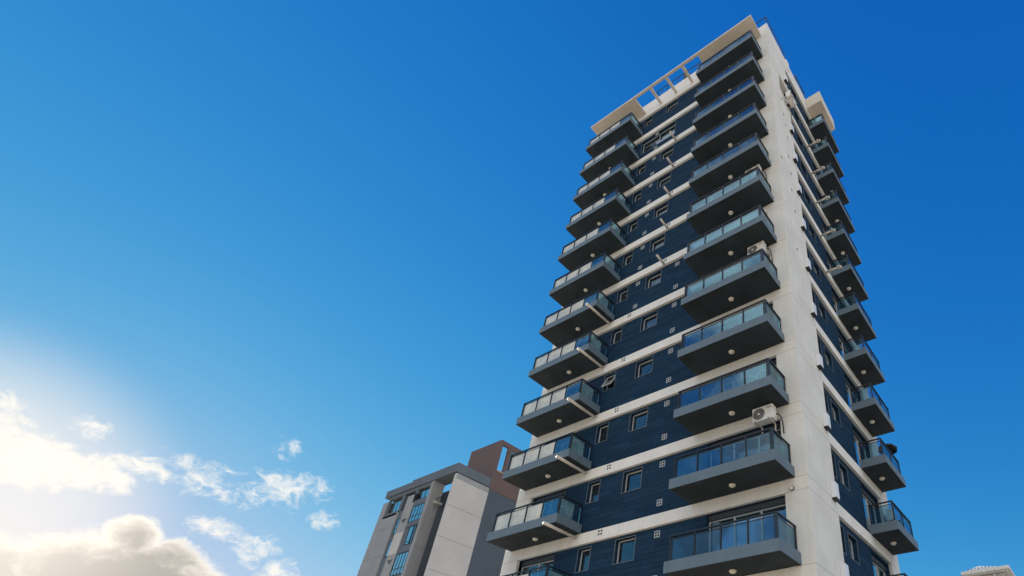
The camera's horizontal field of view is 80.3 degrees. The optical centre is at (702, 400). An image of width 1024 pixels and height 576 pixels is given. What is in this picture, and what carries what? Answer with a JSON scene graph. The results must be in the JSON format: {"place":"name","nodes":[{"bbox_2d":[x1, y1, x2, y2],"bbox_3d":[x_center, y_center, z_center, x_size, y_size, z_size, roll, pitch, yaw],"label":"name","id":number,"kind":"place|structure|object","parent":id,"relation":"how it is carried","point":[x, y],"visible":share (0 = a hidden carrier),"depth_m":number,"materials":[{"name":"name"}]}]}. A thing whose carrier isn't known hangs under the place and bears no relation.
{"place":"outdoors","nodes":[
{"label":"outdoors","id":0,"kind":"place"},
{"bbox_2d":[357,440,524,575],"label":"grey apartment block","id":1,"kind":"structure","parent":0,"point":[425,526],"depth_m":67.31,"materials":[{"name":"stone"}]},
{"bbox_2d":[384,540,391,557],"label":"window","id":2,"kind":"structure","parent":1,"relation":"in","point":[390,542],"depth_m":67.03,"materials":[{"name":"blue glass"}]},
{"bbox_2d":[389,498,401,512],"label":"window","id":3,"kind":"structure","parent":1,"relation":"in","point":[395,505],"depth_m":72.16,"materials":[{"name":"blue glass"}]},
{"bbox_2d":[392,518,400,534],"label":"window","id":4,"kind":"structure","parent":1,"relation":"in","point":[398,520],"depth_m":68.61,"materials":[{"name":"blue glass"}]},
{"bbox_2d":[389,551,408,575],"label":"window","id":5,"kind":"structure","parent":1,"relation":"in","point":[397,568],"depth_m":64.06,"materials":[{"name":"blue glass"}]},
{"bbox_2d":[403,525,414,545],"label":"window","id":6,"kind":"structure","parent":1,"relation":"in","point":[411,528],"depth_m":65.94,"materials":[{"name":"blue glass"}]},
{"bbox_2d":[409,524,417,543],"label":"window","id":7,"kind":"structure","parent":1,"relation":"in","point":[415,526],"depth_m":65.57,"materials":[{"name":"blue glass"}]},
{"bbox_2d":[408,502,424,522],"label":"window","id":8,"kind":"structure","parent":1,"relation":"in","point":[416,512],"depth_m":67.61,"materials":[{"name":"blue glass"}]},
{"bbox_2d":[418,487,429,498],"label":"window","id":9,"kind":"structure","parent":1,"relation":"in","point":[423,493],"depth_m":69.48,"materials":[{"name":"blue glass"}]},
{"bbox_2d":[0,0,1023,575],"label":"sky","id":10,"kind":"structure","parent":0,"point":[271,270],"materials":[{"name":"blue"}]},
{"bbox_2d":[486,15,918,575],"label":"apartment tower","id":11,"kind":"structure","parent":0,"point":[683,332],"depth_m":25.21,"materials":[{"name":"stone"}]},
{"bbox_2d":[520,554,554,574],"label":"balcony door","id":12,"kind":"structure","parent":11,"relation":"in","point":[546,560],"depth_m":23.84,"materials":[{"name":"glass"}]},
{"bbox_2d":[535,490,565,503],"bbox_3d":[-6.736,5.155,25.016,2.094,2.205,0.200,-20,-41,28],"label":"balcony door","id":13,"kind":"structure","parent":11,"relation":"in","point":[563,492],"depth_m":25.51,"materials":[{"name":"metal"}]},
{"bbox_2d":[575,546,591,572],"bbox_3d":[-4.575,6.247,22.343,0.704,0.972,0.284,-20,-41,28],"label":"window","id":14,"kind":"structure","parent":11,"relation":"in","point":[585,555],"depth_m":22.44,"materials":[{"name":"glass"}]},
{"bbox_2d":[585,479,600,503],"bbox_3d":[-4.513,3.869,24.001,0.704,0.972,0.244,-20,-41,28],"label":"window","id":15,"kind":"structure","parent":11,"relation":"in","point":[595,488],"depth_m":24.13,"materials":[{"name":"glass"}]},
{"bbox_2d":[595,422,608,443],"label":"window","id":16,"kind":"structure","parent":11,"relation":"in","point":[604,430],"depth_m":25.82,"materials":[{"name":"glass"}]},
{"bbox_2d":[601,371,615,391],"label":"window","id":17,"kind":"structure","parent":11,"relation":"in","point":[609,380],"depth_m":27.24,"materials":[{"name":"metal"}]},
{"bbox_2d":[610,326,622,344],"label":"window","id":18,"kind":"structure","parent":11,"relation":"in","point":[617,337],"depth_m":29.17,"materials":[{"name":"glass"}]},
{"bbox_2d":[616,287,627,303],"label":"window","id":19,"kind":"structure","parent":11,"relation":"in","point":[623,296],"depth_m":30.86,"materials":[{"name":"glass"}]},
{"bbox_2d":[613,535,635,564],"bbox_3d":[-2.843,5.609,21.363,1.004,0.972,0.244,-20,-41,28],"label":"window","id":20,"kind":"structure","parent":11,"relation":"in","point":[626,549],"depth_m":21.49,"materials":[{"name":"glass"}]},
{"bbox_2d":[622,250,633,266],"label":"window","id":21,"kind":"structure","parent":11,"relation":"in","point":[629,259],"depth_m":32.53,"materials":[{"name":"glass"}]},
{"bbox_2d":[621,466,642,493],"bbox_3d":[-2.759,3.250,23.048,1.004,0.972,0.284,-20,-41,28],"label":"window","id":22,"kind":"structure","parent":11,"relation":"in","point":[633,480],"depth_m":23.17,"materials":[{"name":"glass"}]},
{"bbox_2d":[627,218,637,233],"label":"window","id":23,"kind":"structure","parent":11,"relation":"in","point":[634,226],"depth_m":34.21,"materials":[{"name":"metal"}]},
{"bbox_2d":[632,189,641,202],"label":"window","id":24,"kind":"structure","parent":11,"relation":"in","point":[638,196],"depth_m":35.91,"materials":[{"name":"metal"}]},
{"bbox_2d":[628,407,648,432],"bbox_3d":[-2.686,0.882,24.720,1.004,0.972,0.284,-20,-41,28],"label":"window","id":25,"kind":"structure","parent":11,"relation":"in","point":[639,420],"depth_m":24.86,"materials":[{"name":"glass"}]},
{"bbox_2d":[636,162,645,175],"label":"window","id":26,"kind":"structure","parent":11,"relation":"in","point":[641,170],"depth_m":37.58,"materials":[{"name":"metal"}]},
{"bbox_2d":[634,355,653,378],"bbox_3d":[-2.624,-1.497,26.378,1.004,0.972,0.244,-20,-41,28],"label":"window","id":27,"kind":"structure","parent":11,"relation":"in","point":[645,368],"depth_m":26.53,"materials":[{"name":"glass"}]},
{"bbox_2d":[644,115,652,127],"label":"window","id":28,"kind":"structure","parent":11,"relation":"in","point":[649,122],"depth_m":40.91,"materials":[{"name":"metal"}]},
{"bbox_2d":[640,310,657,331],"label":"window","id":29,"kind":"structure","parent":11,"relation":"in","point":[651,321],"depth_m":28.22,"materials":[{"name":"glass"}]},
{"bbox_2d":[645,269,661,289],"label":"window","id":30,"kind":"structure","parent":11,"relation":"in","point":[655,280],"depth_m":29.91,"materials":[{"name":"glass"}]},
{"bbox_2d":[649,233,664,252],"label":"window","id":31,"kind":"structure","parent":11,"relation":"in","point":[659,243],"depth_m":31.59,"materials":[{"name":"glass"}]},
{"bbox_2d":[640,121,675,154],"bbox_3d":[-2.916,-17.566,38.361,2.874,1.552,0.244,-20,-41,28],"label":"window","id":32,"kind":"structure","parent":11,"relation":"in","point":[665,134],"depth_m":38.60,"materials":[{"name":"glass"}]},
{"bbox_2d":[653,201,667,218],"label":"window","id":33,"kind":"structure","parent":11,"relation":"in","point":[661,211],"depth_m":33.27,"materials":[{"name":"metal"}]},
{"bbox_2d":[657,172,670,188],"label":"window","id":34,"kind":"structure","parent":11,"relation":"in","point":[666,180],"depth_m":34.93,"materials":[{"name":"metal"}]},
{"bbox_2d":[660,145,673,160],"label":"window","id":35,"kind":"structure","parent":11,"relation":"in","point":[670,152],"depth_m":36.61,"materials":[{"name":"metal"}]},
{"bbox_2d":[666,99,677,111],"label":"window","id":36,"kind":"structure","parent":11,"relation":"in","point":[676,104],"depth_m":40.00,"materials":[{"name":"metal"}]},
{"bbox_2d":[710,423,780,466],"bbox_3d":[1.597,2.151,20.396,3.094,2.205,0.200,-20,-41,28],"label":"balcony door","id":37,"kind":"structure","parent":11,"relation":"in","point":[761,443],"depth_m":20.79,"materials":[{"name":"glass"}]},
{"bbox_2d":[708,497,785,551],"bbox_3d":[1.553,4.546,18.759,3.094,2.205,0.304,-20,-41,28],"label":"balcony door","id":38,"kind":"structure","parent":11,"relation":"in","point":[733,536],"depth_m":19.17,"materials":[{"name":"glass"}]},
{"bbox_2d":[745,164,766,178],"bbox_3d":[2.637,-11.151,28.295,0.996,1.067,0.590,-20,-41,28],"label":"air conditioner","id":39,"kind":"object","parent":11,"relation":"attached to","point":[758,165],"visible":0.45,"depth_m":28.39,"materials":[{"name":"white metal"}]},
{"bbox_2d":[747,241,772,261],"bbox_3d":[2.491,-6.414,24.952,0.996,1.067,0.590,-20,-41,28],"label":"air conditioner","id":40,"kind":"object","parent":11,"relation":"attached to","point":[756,247],"visible":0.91,"depth_m":24.97,"materials":[{"name":"white metal"}]},
{"bbox_2d":[752,403,783,433],"bbox_3d":[2.272,0.693,19.938,0.996,1.067,0.590,-20,-41,28],"label":"air conditioner","id":41,"kind":"object","parent":11,"relation":"attached to","point":[765,414],"visible":0.99,"depth_m":19.95,"materials":[{"name":"white metal"}]},
{"bbox_2d":[784,90,796,115],"bbox_3d":[5.375,-18.021,34.518,0.590,1.067,0.996,-20,-41,28],"label":"air conditioner","id":42,"kind":"object","parent":11,"relation":"attached to","point":[790,99],"visible":1,"depth_m":34.43,"materials":[{"name":"white metal"}]},
{"bbox_2d":[818,301,826,323],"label":"window","id":43,"kind":"structure","parent":11,"relation":"in","point":[820,312],"depth_m":27.31,"materials":[{"name":"glass"}]},
{"bbox_2d":[822,224,832,251],"bbox_3d":[7.347,-9.410,33.828,0.200,2.066,2.004,-20,-41,28],"label":"balcony door","id":44,"kind":"structure","parent":11,"relation":"in","point":[824,231],"depth_m":34.04,"materials":[{"name":"metal"}]},
{"bbox_2d":[824,346,833,372],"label":"window","id":45,"kind":"structure","parent":11,"relation":"in","point":[826,358],"depth_m":25.59,"materials":[{"name":"metal"}]},
{"bbox_2d":[827,256,835,282],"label":"balcony door","id":46,"kind":"structure","parent":11,"relation":"in","point":[829,264],"depth_m":32.36,"materials":[{"name":"glass"}]},
{"bbox_2d":[830,399,840,426],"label":"window","id":47,"kind":"structure","parent":11,"relation":"in","point":[833,411],"depth_m":23.97,"materials":[{"name":"metal"}]},
{"bbox_2d":[832,292,838,315],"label":"balcony door","id":48,"kind":"structure","parent":11,"relation":"in","point":[834,298],"depth_m":30.66,"materials":[{"name":"glass"}]},
{"bbox_2d":[838,460,849,490],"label":"window","id":49,"kind":"structure","parent":11,"relation":"in","point":[841,472],"depth_m":22.26,"materials":[{"name":"metal"}]},
{"bbox_2d":[838,332,851,370],"bbox_3d":[7.128,-2.304,28.813,0.200,2.066,2.004,-20,-41,28],"label":"balcony door","id":50,"kind":"structure","parent":11,"relation":"in","point":[847,349],"depth_m":29.09,"materials":[{"name":"glass"}]},
{"bbox_2d":[845,378,860,421],"bbox_3d":[7.055,0.064,27.142,0.200,2.066,2.004,-20,-41,28],"label":"balcony door","id":51,"kind":"structure","parent":11,"relation":"in","point":[848,386],"depth_m":27.43,"materials":[{"name":"metal"}]},
{"bbox_2d":[847,532,859,564],"bbox_3d":[5.272,5.296,20.369,0.284,0.949,0.874,-20,-41,28],"label":"window","id":52,"kind":"structure","parent":11,"relation":"in","point":[850,542],"depth_m":20.58,"materials":[{"name":"metal"}]},
{"bbox_2d":[852,428,867,475],"bbox_3d":[6.982,2.433,25.470,0.200,2.065,2.004,-20,-41,28],"label":"balcony door","id":53,"kind":"structure","parent":11,"relation":"in","point":[857,439],"depth_m":25.78,"materials":[{"name":"glass"}]},
{"bbox_2d":[861,487,876,532],"bbox_3d":[6.909,4.802,23.799,0.200,2.066,2.004,-20,-41,28],"label":"balcony door","id":54,"kind":"structure","parent":11,"relation":"in","point":[867,500],"depth_m":24.14,"materials":[{"name":"glass"}]},
{"bbox_2d":[871,554,885,575],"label":"balcony door","id":55,"kind":"structure","parent":11,"relation":"in","point":[879,569],"depth_m":22.62,"materials":[{"name":"glass"}]},
{"bbox_2d":[878,443,896,453],"bbox_3d":[8.312,2.662,25.320,0.801,1.620,1.049,-8,-36,14],"label":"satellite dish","id":56,"kind":"object","parent":11,"relation":"on","point":[892,448],"visible":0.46,"depth_m":25.76,"materials":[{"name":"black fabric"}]},
{"bbox_2d":[886,509,892,520],"bbox_3d":[8.181,5.200,24.482,0.590,0.865,0.835,-20,-41,28],"label":"air conditioner","id":57,"kind":"object","parent":11,"relation":"attached to","point":[889,513],"visible":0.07,"depth_m":24.30,"materials":[{"name":"white metal"}]},
{"bbox_2d":[961,565,1014,575],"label":"corner house","id":58,"kind":"structure","parent":0,"point":[1004,570],"depth_m":36.97,"materials":[{"name":"white tile"}]}
]}

